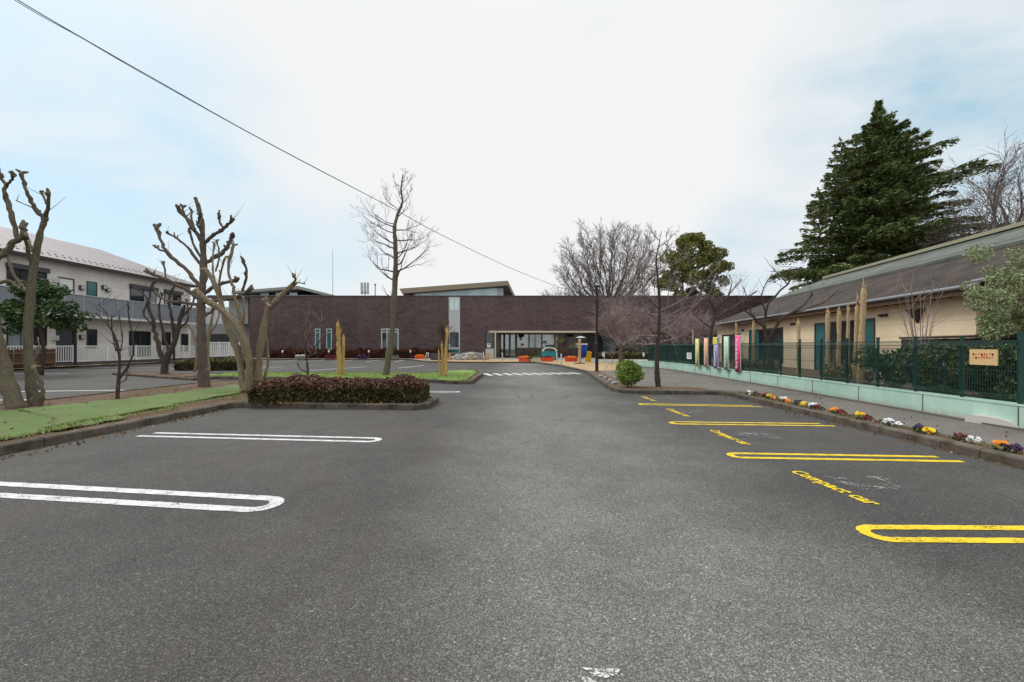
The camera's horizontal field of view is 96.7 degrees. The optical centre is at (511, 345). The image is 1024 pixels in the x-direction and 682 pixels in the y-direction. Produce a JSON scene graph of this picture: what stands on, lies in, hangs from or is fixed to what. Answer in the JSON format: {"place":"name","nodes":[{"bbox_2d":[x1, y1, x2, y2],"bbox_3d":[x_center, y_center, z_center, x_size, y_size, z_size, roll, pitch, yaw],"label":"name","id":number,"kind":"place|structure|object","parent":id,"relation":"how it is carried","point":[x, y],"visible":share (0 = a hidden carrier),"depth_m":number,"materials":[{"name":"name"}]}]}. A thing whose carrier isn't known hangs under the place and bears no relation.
{"place":"outdoors","nodes":[
{"label":"outdoors","id":0,"kind":"place"},
{"bbox_2d":[14,361,177,370],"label":"verge soil","id":1,"kind":"structure","parent":0,"point":[91,366],"depth_m":31.47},
{"bbox_2d":[7,348,56,366],"bbox_3d":[-29.550,0.825,24.236,0.140,1.250,10.527,0,0,0],"label":"brush screen","id":2,"kind":"object","parent":1,"relation":"on","point":[16,356],"visible":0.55,"depth_m":28.16,"materials":[{"name":"brown wood"}]},
{"bbox_2d":[128,372,196,379],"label":"island soil","id":3,"kind":"structure","parent":0,"point":[169,374],"depth_m":22.21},
{"bbox_2d":[124,276,196,373],"bbox_3d":[-17.251,-1.198,22.354,3.465,5.366,1.644,0,0,0],"label":"dark bare tree","id":4,"kind":"object","parent":3,"relation":"on","point":[165,358],"visible":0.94,"depth_m":22.43,"materials":[{"name":"brown plant"}]},
{"bbox_2d":[0,379,430,443],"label":"planting strip soil","id":5,"kind":"structure","parent":0,"point":[98,397],"depth_m":11.53,"materials":[{"name":"soil"}]},
{"bbox_2d":[0,169,29,408],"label":"pruned tree","id":6,"kind":"object","parent":5,"relation":"on","point":[10,392],"visible":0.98,"depth_m":10.15,"materials":[{"name":"brown plant"}]},
{"bbox_2d":[6,169,62,405],"bbox_3d":[-11.291,-1.216,10.634,1.924,5.592,0.623,0,0,22],"label":"pruned tree","id":7,"kind":"object","parent":5,"relation":"on","point":[34,395],"visible":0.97,"depth_m":10.54,"materials":[{"name":"brown plant"}]},
{"bbox_2d":[0,410,127,439],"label":"turf mat","id":8,"kind":"object","parent":5,"relation":"on","point":[17,421],"visible":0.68,"depth_m":8.02,"materials":[{"name":"plant"}]},
{"bbox_2d":[87,293,141,398],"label":"sapling","id":9,"kind":"object","parent":5,"relation":"on","point":[119,377],"visible":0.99,"depth_m":11.87,"materials":[{"name":"brown plant"}]},
{"bbox_2d":[0,393,245,440],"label":"grass","id":10,"kind":"structure","parent":5,"relation":"on","point":[176,405],"depth_m":8.33,"materials":[{"name":"plant"}]},
{"bbox_2d":[3,382,245,431],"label":"weeds","id":11,"kind":"object","parent":5,"relation":"on","point":[129,396],"visible":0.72,"depth_m":10.68,"materials":[{"name":"green plant"}]},
{"bbox_2d":[17,383,260,427],"bbox_3d":[-9.149,1.353,12.282,2.928,0.050,9.357,0,0,0],"label":"turf mat","id":12,"kind":"object","parent":5,"relation":"on","point":[88,410],"visible":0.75,"depth_m":10.23,"materials":[{"name":"plant"}]},
{"bbox_2d":[144,197,253,386],"bbox_3d":[-10.664,-1.795,15.580,4.012,6.517,1.157,0,0,9],"label":"pollarded tree","id":13,"kind":"object","parent":5,"relation":"on","point":[203,377],"visible":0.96,"depth_m":15.41,"materials":[{"name":"brown plant"}]},
{"bbox_2d":[192,234,306,392],"bbox_3d":[-7.735,-0.918,13.823,3.241,4.773,1.636,0,0,-5],"label":"pale trunk tree","id":14,"kind":"object","parent":5,"relation":"on","point":[253,373],"visible":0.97,"depth_m":13.54,"materials":[{"name":"brown plant"}]},
{"bbox_2d":[245,373,430,405],"bbox_3d":[-4.286,1.083,11.555,4.283,0.785,1.481,0,0,0],"label":"clipped hedge","id":15,"kind":"object","parent":5,"relation":"on","point":[397,388],"visible":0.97,"depth_m":10.98,"materials":[{"name":"brown plant"}]},
{"bbox_2d":[235,286,331,294],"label":"hall building","id":16,"kind":"structure","parent":0,"point":[297,290],"depth_m":78.73,"materials":[{"name":"grey metal"}]},
{"bbox_2d":[15,0,568,290],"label":"overhead cable","id":17,"kind":"object","parent":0,"point":[124,62],"visible":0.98,"depth_m":13.85,"materials":[{"name":"rubber"}]},
{"bbox_2d":[323,370,478,379],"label":"island soil","id":18,"kind":"structure","parent":0,"point":[475,374],"depth_m":21.17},
{"bbox_2d":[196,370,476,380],"bbox_3d":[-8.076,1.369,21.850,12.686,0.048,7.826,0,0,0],"label":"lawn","id":19,"kind":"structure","parent":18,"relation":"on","point":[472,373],"depth_m":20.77,"materials":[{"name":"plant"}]},
{"bbox_2d":[293,311,333,374],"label":"sapling","id":20,"kind":"object","parent":19,"relation":"on","point":[307,364],"visible":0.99,"depth_m":20.50,"materials":[{"name":"brown plant"}]},
{"bbox_2d":[350,168,441,374],"bbox_3d":[-5.314,-3.331,21.094,4.202,9.615,3.011,0,0,0],"label":"young tree","id":21,"kind":"object","parent":19,"relation":"on","point":[390,347],"visible":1,"depth_m":20.93,"materials":[{"name":"brown plant"}]},
{"bbox_2d":[336,320,345,373],"bbox_3d":[-8.091,0.109,21.474,0.452,2.715,0.440,0,0,0],"label":"splintered trunk","id":22,"kind":"object","parent":18,"relation":"on","point":[340,354],"visible":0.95,"depth_m":21.34,"materials":[{"name":"yellow wood"}]},
{"bbox_2d":[438,325,447,375],"bbox_3d":[-3.098,0.278,20.510,0.564,2.371,0.213,0,0,43],"label":"splintered trunk","id":23,"kind":"object","parent":18,"relation":"on","point":[443,366],"visible":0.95,"depth_m":20.37,"materials":[{"name":"yellow wood"}]},
{"bbox_2d":[431,320,455,353],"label":"stump tree","id":24,"kind":"object","parent":18,"relation":"on","point":[442,335],"visible":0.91,"depth_m":20.66,"materials":[{"name":"brown plant"}]},
{"bbox_2d":[0,360,1023,681],"bbox_3d":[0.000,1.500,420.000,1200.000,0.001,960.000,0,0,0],"label":"ground","id":25,"kind":"structure","parent":0,"point":[556,524],"depth_m":3.36,"materials":[{"name":"asphalt"}]},
{"bbox_2d":[0,278,95,374],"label":"garden pine","id":26,"kind":"object","parent":25,"relation":"on","point":[11,311],"visible":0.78,"depth_m":22.92,"materials":[{"name":"green plant"}]},
{"bbox_2d":[14,361,179,370],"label":"kerb","id":27,"kind":"structure","parent":25,"relation":"on","point":[99,365],"depth_m":31.98,"materials":[{"name":"concrete"}]},
{"bbox_2d":[0,226,197,364],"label":"apartment building","id":28,"kind":"structure","parent":25,"relation":"on","point":[90,275],"depth_m":34.28,"materials":[{"name":"paint"}]},
{"bbox_2d":[6,326,46,349],"bbox_3d":[-30.980,-0.100,29.109,0.060,2.200,2.398,0,0,0],"label":"window","id":29,"kind":"structure","parent":28,"relation":"in","point":[11,341],"depth_m":28.69,"materials":[{"name":"grey glass"}]},
{"bbox_2d":[5,262,49,285],"bbox_3d":[-30.895,-3.950,29.109,0.230,2.300,2.498,0,0,0],"label":"window","id":30,"kind":"structure","parent":28,"relation":"in","point":[21,271],"depth_m":28.73,"materials":[{"name":"black glass"}]},
{"bbox_2d":[56,327,72,362],"bbox_3d":[-30.980,0.000,31.567,0.060,2.600,1.242,0,0,0],"label":"door","id":31,"kind":"structure","parent":28,"relation":"in","point":[65,336],"depth_m":31.52,"materials":[{"name":"grey metal"}]},
{"bbox_2d":[58,277,74,293],"bbox_3d":[-30.980,-3.450,31.636,0.060,2.500,1.163,0,0,0],"label":"door","id":32,"kind":"structure","parent":28,"relation":"in","point":[70,283],"depth_m":31.80,"materials":[{"name":"grey metal"}]},
{"bbox_2d":[86,281,96,295],"bbox_3d":[-30.980,-4.050,33.571,0.060,1.300,0.831,0,0,0],"label":"window","id":33,"kind":"structure","parent":28,"relation":"in","point":[91,287],"depth_m":33.54,"materials":[{"name":"teal glass"}]},
{"bbox_2d":[86,329,96,347],"bbox_3d":[-30.980,-0.500,33.571,0.060,1.400,0.831,0,0,0],"label":"window","id":34,"kind":"structure","parent":28,"relation":"in","point":[91,334],"depth_m":33.54,"materials":[{"name":"black glass"}]},
{"bbox_2d":[129,331,150,355],"bbox_3d":[-30.980,-0.150,37.924,0.060,2.100,2.200,0,0,0],"label":"window","id":35,"kind":"structure","parent":28,"relation":"in","point":[141,338],"depth_m":38.07,"materials":[{"name":"black glass"}]},
{"bbox_2d":[129,284,158,302],"bbox_3d":[-30.895,-3.900,38.270,0.230,2.200,2.837,0,0,0],"label":"window","id":36,"kind":"structure","parent":28,"relation":"in","point":[134,295],"depth_m":37.97,"materials":[{"name":"black glass"}]},
{"bbox_2d":[164,289,183,305],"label":"window","id":37,"kind":"structure","parent":28,"relation":"in","point":[166,291],"depth_m":41.67,"materials":[{"name":"black glass"}]},
{"bbox_2d":[7,345,234,367],"bbox_3d":[-29.900,0.740,33.995,0.160,1.520,32.090,0,0,0],"label":"white rail fence","id":38,"kind":"object","parent":25,"relation":"on","point":[220,350],"visible":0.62,"depth_m":34.16,"materials":[{"name":"grey metal"}]},
{"bbox_2d":[0,482,283,511],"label":"parking line","id":39,"kind":"object","parent":25,"relation":"on","point":[161,492],"visible":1,"depth_m":4.47,"materials":[{"name":"white paint"}]},
{"bbox_2d":[112,371,212,380],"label":"kerb","id":40,"kind":"structure","parent":25,"relation":"on","point":[165,377],"depth_m":21.03,"materials":[{"name":"concrete"}]},
{"bbox_2d":[173,358,197,370],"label":"clipped hedge","id":41,"kind":"object","parent":25,"relation":"on","point":[186,364],"visible":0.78,"depth_m":27.03,"materials":[{"name":"green plant"}]},
{"bbox_2d":[182,306,220,371],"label":"pale bare tree","id":42,"kind":"object","parent":25,"relation":"on","point":[210,331],"visible":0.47,"depth_m":25.94,"materials":[{"name":"brown plant"}]},
{"bbox_2d":[0,379,438,454],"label":"kerb","id":43,"kind":"structure","parent":25,"relation":"on","point":[27,444],"depth_m":9.62,"materials":[{"name":"concrete"}]},
{"bbox_2d":[191,295,249,357],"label":"grey annex","id":44,"kind":"object","parent":25,"relation":"on","point":[218,333],"visible":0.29,"depth_m":54.90,"materials":[{"name":"metal"}]},
{"bbox_2d":[0,401,442,456],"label":"kerb dirt","id":45,"kind":"structure","parent":25,"relation":"on","point":[437,404],"depth_m":8.72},
{"bbox_2d":[209,356,245,370],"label":"clipped hedge","id":46,"kind":"object","parent":25,"relation":"on","point":[225,363],"visible":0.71,"depth_m":27.06,"materials":[{"name":"green plant"}]},
{"bbox_2d":[138,432,381,441],"bbox_3d":[-4.127,1.495,7.428,4.139,0.001,0.378,0,0,6],"label":"parking line","id":47,"kind":"object","parent":25,"relation":"on","point":[377,439],"visible":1,"depth_m":7.39,"materials":[{"name":"white paint"}]},
{"bbox_2d":[184,369,482,383],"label":"kerb","id":48,"kind":"structure","parent":25,"relation":"on","point":[475,378],"depth_m":19.62,"materials":[{"name":"concrete"}]},
{"bbox_2d":[255,357,662,363],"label":"forecourt","id":49,"kind":"structure","parent":25,"relation":"on","point":[602,360],"depth_m":49.00,"materials":[{"name":"concrete"}]},
{"bbox_2d":[209,342,239,356],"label":"white panel fence","id":50,"kind":"object","parent":49,"relation":"on","point":[218,344],"visible":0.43,"depth_m":49.97,"materials":[{"name":"metal"}]},
{"bbox_2d":[266,347,449,357],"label":"clipped hedge","id":51,"kind":"object","parent":49,"relation":"on","point":[372,353],"visible":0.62,"depth_m":49.26,"materials":[{"name":"red plant"}]},
{"bbox_2d":[598,351,647,358],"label":"clipped hedge","id":52,"kind":"object","parent":49,"relation":"on","point":[630,355],"visible":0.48,"depth_m":46.70,"materials":[{"name":"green plant"}]},
{"bbox_2d":[587,295,663,360],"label":"flowering tree","id":53,"kind":"object","parent":49,"relation":"on","point":[608,323],"visible":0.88,"depth_m":36.98,"materials":[{"name":"grey plant"}]},
{"bbox_2d":[1,367,1015,467],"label":"fallen leaves","id":54,"kind":"object","parent":25,"relation":"on","point":[123,433],"visible":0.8,"depth_m":8.36,"materials":[{"name":"plant"}]},
{"bbox_2d":[249,281,776,357],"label":"library building","id":55,"kind":"structure","parent":25,"relation":"on","point":[501,317],"depth_m":52.00,"materials":[{"name":"brick"}]},
{"bbox_2d":[381,329,398,349],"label":"window","id":56,"kind":"structure","parent":55,"relation":"in","point":[384,332],"depth_m":51.98,"materials":[{"name":"grey glass"}]},
{"bbox_2d":[449,297,459,310],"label":"window","id":57,"kind":"structure","parent":55,"relation":"in","point":[454,302],"depth_m":51.98,"materials":[{"name":"white glass"}]},
{"bbox_2d":[449,331,459,348],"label":"window","id":58,"kind":"structure","parent":55,"relation":"in","point":[455,341],"depth_m":51.98,"materials":[{"name":"grey glass"}]},
{"bbox_2d":[602,334,613,352],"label":"window","id":59,"kind":"structure","parent":55,"relation":"in","point":[604,348],"depth_m":54.49,"materials":[{"name":"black glass"}]},
{"bbox_2d":[547,215,668,294],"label":"bare tree","id":60,"kind":"object","parent":25,"relation":"on","point":[593,267],"visible":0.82,"depth_m":64.49,"materials":[{"name":"grey plant"}]},
{"bbox_2d":[262,359,1023,467],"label":"kerb","id":61,"kind":"structure","parent":25,"relation":"on","point":[987,453],"depth_m":8.59,"materials":[{"name":"concrete"}]},
{"bbox_2d":[646,307,725,343],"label":"flowering tree","id":62,"kind":"object","parent":25,"relation":"on","point":[702,330],"visible":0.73,"depth_m":33.32,"materials":[{"name":"grey plant"}]},
{"bbox_2d":[651,232,734,294],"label":"evergreen tree","id":63,"kind":"object","parent":25,"relation":"on","point":[707,253],"visible":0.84,"depth_m":56.23,"materials":[{"name":"green plant"}]},
{"bbox_2d":[669,421,832,425],"bbox_3d":[4.518,1.495,8.691,2.980,0.001,0.337,0,0,4],"label":"parking line","id":64,"kind":"object","parent":25,"relation":"on","point":[672,422],"visible":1,"depth_m":8.71,"materials":[{"name":"yellow paint"}]},
{"bbox_2d":[586,373,1023,468],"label":"kerb dirt","id":65,"kind":"structure","parent":25,"relation":"on","point":[605,387],"depth_m":8.10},
{"bbox_2d":[635,360,1023,427],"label":"mint retaining wall","id":66,"kind":"structure","parent":25,"relation":"on","point":[951,405],"depth_m":10.77,"materials":[{"name":"paint"}]},
{"bbox_2d":[647,332,1023,403],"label":"fence","id":67,"kind":"object","parent":66,"relation":"on","point":[667,352],"visible":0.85,"depth_m":10.98,"materials":[{"name":"green metal"}]},
{"bbox_2d":[713,337,718,368],"bbox_3d":[8.988,0.317,20.099,0.084,1.401,0.492,0,0,0],"label":"banner","id":68,"kind":"object","parent":67,"relation":"attached to","point":[716,351],"visible":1,"depth_m":19.95,"materials":[{"name":"purple fabric"}]},
{"bbox_2d":[723,336,728,369],"bbox_3d":[8.988,0.309,19.126,0.083,1.419,0.492,0,0,0],"label":"banner","id":69,"kind":"object","parent":67,"relation":"attached to","point":[725,352],"visible":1,"depth_m":19.10,"materials":[{"name":"green fabric"}]},
{"bbox_2d":[735,335,740,371],"bbox_3d":[8.988,0.309,18.145,0.084,1.476,0.492,0,0,0],"label":"banner","id":70,"kind":"object","parent":67,"relation":"attached to","point":[737,353],"visible":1,"depth_m":18.06,"materials":[{"name":"pink fabric"}]},
{"bbox_2d":[969,349,997,365],"bbox_3d":[8.588,0.215,8.292,0.025,0.284,0.490,0,0,0],"label":"sign board","id":71,"kind":"object","parent":67,"relation":"attached to","point":[983,356],"visible":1,"depth_m":8.28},
{"bbox_2d":[792,471,878,503],"bbox_3d":[3.371,1.494,4.847,0.209,0.001,1.145,0,0,0],"label":"road lettering","id":72,"kind":"object","parent":25,"relation":"on","point":[828,484],"visible":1,"depth_m":4.75,"materials":[{"name":"yellow paint"}]},
{"bbox_2d":[726,452,962,461],"bbox_3d":[4.377,1.495,6.097,2.901,0.001,0.343,0,0,4],"label":"parking line","id":73,"kind":"object","parent":25,"relation":"on","point":[732,454],"visible":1,"depth_m":6.07,"materials":[{"name":"yellow paint"}]},
{"bbox_2d":[709,221,1023,373],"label":"cream hall","id":74,"kind":"structure","parent":25,"relation":"on","point":[950,266],"depth_m":18.36,"materials":[{"name":"paint"}]},
{"bbox_2d":[749,327,782,362],"bbox_3d":[15.979,-0.025,28.799,0.060,2.059,5.150,0,0,8],"label":"window","id":75,"kind":"structure","parent":74,"relation":"in","point":[777,336],"depth_m":28.52,"materials":[{"name":"teal glass"}]},
{"bbox_2d":[814,318,874,370],"bbox_3d":[14.793,0.124,20.445,0.060,2.448,4.613,0,0,8],"label":"window","id":76,"kind":"structure","parent":74,"relation":"in","point":[819,328],"depth_m":20.37,"materials":[{"name":"glass"}]},
{"bbox_2d":[768,99,1010,292],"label":"cedar tree","id":77,"kind":"object","parent":25,"relation":"on","point":[879,183],"visible":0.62,"depth_m":40.82,"materials":[{"name":"green plant"}]},
{"bbox_2d":[856,524,1023,542],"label":"parking line","id":78,"kind":"object","parent":25,"relation":"on","point":[863,529],"visible":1,"depth_m":3.66,"materials":[{"name":"yellow paint"}]},
{"bbox_2d":[909,199,1004,251],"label":"bare tree","id":79,"kind":"object","parent":25,"relation":"on","point":[953,237],"visible":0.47,"depth_m":36.26,"materials":[{"name":"grey plant"}]},
{"bbox_2d":[927,120,1023,229],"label":"bare tree","id":80,"kind":"object","parent":25,"relation":"on","point":[995,198],"visible":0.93,"depth_m":31.68,"materials":[{"name":"grey plant"}]},
{"bbox_2d":[0,0,1023,306],"label":"sky","id":81,"kind":"structure","parent":0,"point":[515,122],"materials":[{"name":"white"}]},
{"bbox_2d":[420,359,615,370],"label":"tan paving","id":82,"kind":"structure","parent":0,"point":[589,366],"depth_m":35.28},
{"bbox_2d":[592,372,708,389],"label":"curb","id":83,"kind":"structure","parent":0,"point":[649,387],"depth_m":15.22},
{"bbox_2d":[614,359,644,386],"bbox_3d":[3.956,0.947,15.383,0.909,1.006,0.975,0,0,-19],"label":"round bush","id":84,"kind":"object","parent":83,"relation":"on","point":[628,371],"visible":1,"depth_m":15.12,"materials":[{"name":"green plant"}]},
{"bbox_2d":[597,223,741,386],"bbox_3d":[5.004,-1.410,15.458,4.806,5.756,3.418,0,0,0],"label":"kerbside tree","id":85,"kind":"object","parent":83,"relation":"on","point":[656,355],"visible":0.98,"depth_m":15.38,"materials":[{"name":"brown plant"}]},
{"bbox_2d":[591,367,1023,450],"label":"path","id":86,"kind":"structure","parent":0,"point":[989,434],"depth_m":10.72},
{"bbox_2d":[593,282,600,371],"bbox_3d":[4.583,-0.983,24.600,0.400,4.866,0.320,0,0,0],"label":"lamp post","id":87,"kind":"object","parent":86,"relation":"on","point":[596,285],"visible":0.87,"depth_m":24.55,"materials":[{"name":"black metal"}]},
{"bbox_2d":[641,366,1023,430],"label":"gutter strip","id":88,"kind":"object","parent":86,"relation":"on","point":[942,415],"visible":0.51,"depth_m":10.85,"materials":[{"name":"concrete"}]},
{"bbox_2d":[965,414,1019,427],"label":"kerb block","id":89,"kind":"structure","parent":86,"relation":"on","point":[976,418],"depth_m":8.11,"materials":[{"name":"white concrete"}]},
{"bbox_2d":[673,362,999,400],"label":"planting bed soil","id":90,"kind":"structure","parent":0,"point":[809,371],"depth_m":16.94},
{"bbox_2d":[685,267,752,363],"bbox_3d":[12.270,-2.018,27.049,4.287,6.409,2.396,0,0,0],"label":"garden tree","id":91,"kind":"object","parent":90,"relation":"on","point":[712,323],"visible":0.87,"depth_m":26.93,"materials":[{"name":"brown plant"}]},
{"bbox_2d":[734,358,782,372],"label":"evergreen shrub","id":92,"kind":"object","parent":90,"relation":"on","point":[759,365],"visible":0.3,"depth_m":18.13,"materials":[{"name":"green plant"}]},
{"bbox_2d":[724,259,845,373],"bbox_3d":[10.563,-1.227,17.664,4.246,4.819,1.771,0,0,0],"label":"garden tree","id":93,"kind":"object","parent":90,"relation":"on","point":[766,331],"visible":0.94,"depth_m":17.56,"materials":[{"name":"brown plant"}]},
{"bbox_2d":[825,306,829,367],"bbox_3d":[9.752,-0.011,14.061,0.135,2.425,0.137,0,0,31],"label":"peeled trunk","id":94,"kind":"object","parent":90,"relation":"on","point":[827,322],"visible":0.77,"depth_m":14.02,"materials":[{"name":"beige wood"}]},
{"bbox_2d":[836,307,841,364],"bbox_3d":[9.749,0.024,13.579,0.145,2.360,0.145,0,0,0],"label":"peeled trunk","id":95,"kind":"object","parent":90,"relation":"on","point":[839,327],"visible":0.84,"depth_m":13.54,"materials":[{"name":"beige wood"}]},
{"bbox_2d":[823,363,880,384],"bbox_3d":[9.734,0.853,13.293,1.412,0.738,1.198,0,0,0],"label":"evergreen shrub","id":96,"kind":"object","parent":90,"relation":"on","point":[835,371],"visible":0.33,"depth_m":13.03,"materials":[{"name":"green plant"}]},
{"bbox_2d":[851,296,859,383],"bbox_3d":[9.718,-0.162,12.875,0.216,2.729,0.138,0,0,0],"label":"peeled trunk","id":97,"kind":"object","parent":90,"relation":"on","point":[856,323],"visible":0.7,"depth_m":12.84,"materials":[{"name":"beige wood"}]},
{"bbox_2d":[856,277,866,383],"bbox_3d":[9.698,-0.348,12.637,0.299,3.114,0.199,0,0,0],"label":"peeled trunk","id":98,"kind":"object","parent":90,"relation":"on","point":[863,299],"visible":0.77,"depth_m":12.58,"materials":[{"name":"beige wood"}]},
{"bbox_2d":[850,347,909,387],"bbox_3d":[9.460,0.585,11.426,1.358,1.112,1.317,0,0,0],"label":"evergreen shrub","id":99,"kind":"object","parent":90,"relation":"on","point":[883,366],"visible":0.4,"depth_m":11.40,"materials":[{"name":"green plant"}]},
{"bbox_2d":[883,271,951,389],"bbox_3d":[10.187,-0.433,11.579,1.564,3.110,0.880,0,0,0],"label":"bare shrub","id":100,"kind":"object","parent":90,"relation":"on","point":[910,320],"visible":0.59,"depth_m":11.61,"materials":[{"name":"plant"}]},
{"bbox_2d":[891,339,959,393],"bbox_3d":[9.581,0.556,10.325,1.632,1.425,1.162,0,0,0],"label":"evergreen shrub","id":101,"kind":"object","parent":90,"relation":"on","point":[940,370],"visible":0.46,"depth_m":10.17,"materials":[{"name":"green plant"}]},
{"bbox_2d":[899,334,1016,391],"bbox_3d":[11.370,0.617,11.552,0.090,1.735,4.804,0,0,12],"label":"hedge","id":102,"kind":"object","parent":90,"relation":"on","point":[977,337],"visible":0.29,"depth_m":11.39,"materials":[{"name":"plant"}]},
{"bbox_2d":[940,344,1016,397],"bbox_3d":[9.727,0.592,9.326,1.364,1.253,1.230,0,0,0],"label":"evergreen shrub","id":103,"kind":"object","parent":90,"relation":"on","point":[955,364],"visible":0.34,"depth_m":9.36,"materials":[{"name":"green plant"}]},
{"bbox_2d":[958,243,1023,347],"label":"olive tree","id":104,"kind":"object","parent":90,"relation":"on","point":[997,320],"visible":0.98,"depth_m":9.98,"materials":[{"name":"green plant"}]},
{"bbox_2d":[978,341,1016,402],"bbox_3d":[9.944,0.505,8.884,0.874,1.340,1.277,0,0,-34],"label":"evergreen shrub","id":105,"kind":"object","parent":90,"relation":"on","point":[1015,344],"visible":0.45,"depth_m":8.94,"materials":[{"name":"green plant"}]},
{"bbox_2d":[737,392,1023,455],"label":"planter soil","id":106,"kind":"structure","parent":0,"point":[1021,454],"depth_m":7.02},
{"bbox_2d":[732,391,1023,454],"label":"weeds","id":107,"kind":"object","parent":106,"relation":"on","point":[984,442],"visible":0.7,"depth_m":8.12,"materials":[{"name":"plant"}]},
{"bbox_2d":[911,423,937,434],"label":"pansy clump","id":108,"kind":"object","parent":106,"relation":"on","point":[919,427],"visible":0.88,"depth_m":7.25,"materials":[{"name":"yellow plant"}]},
{"bbox_2d":[951,432,981,443],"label":"pansy clump","id":109,"kind":"object","parent":106,"relation":"on","point":[960,436],"visible":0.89,"depth_m":6.59,"materials":[{"name":"white plant"}]},
{"bbox_2d":[991,440,1023,452],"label":"pansy clump","id":110,"kind":"object","parent":106,"relation":"on","point":[1005,445],"visible":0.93,"depth_m":6.03,"materials":[{"name":"orange plant"}]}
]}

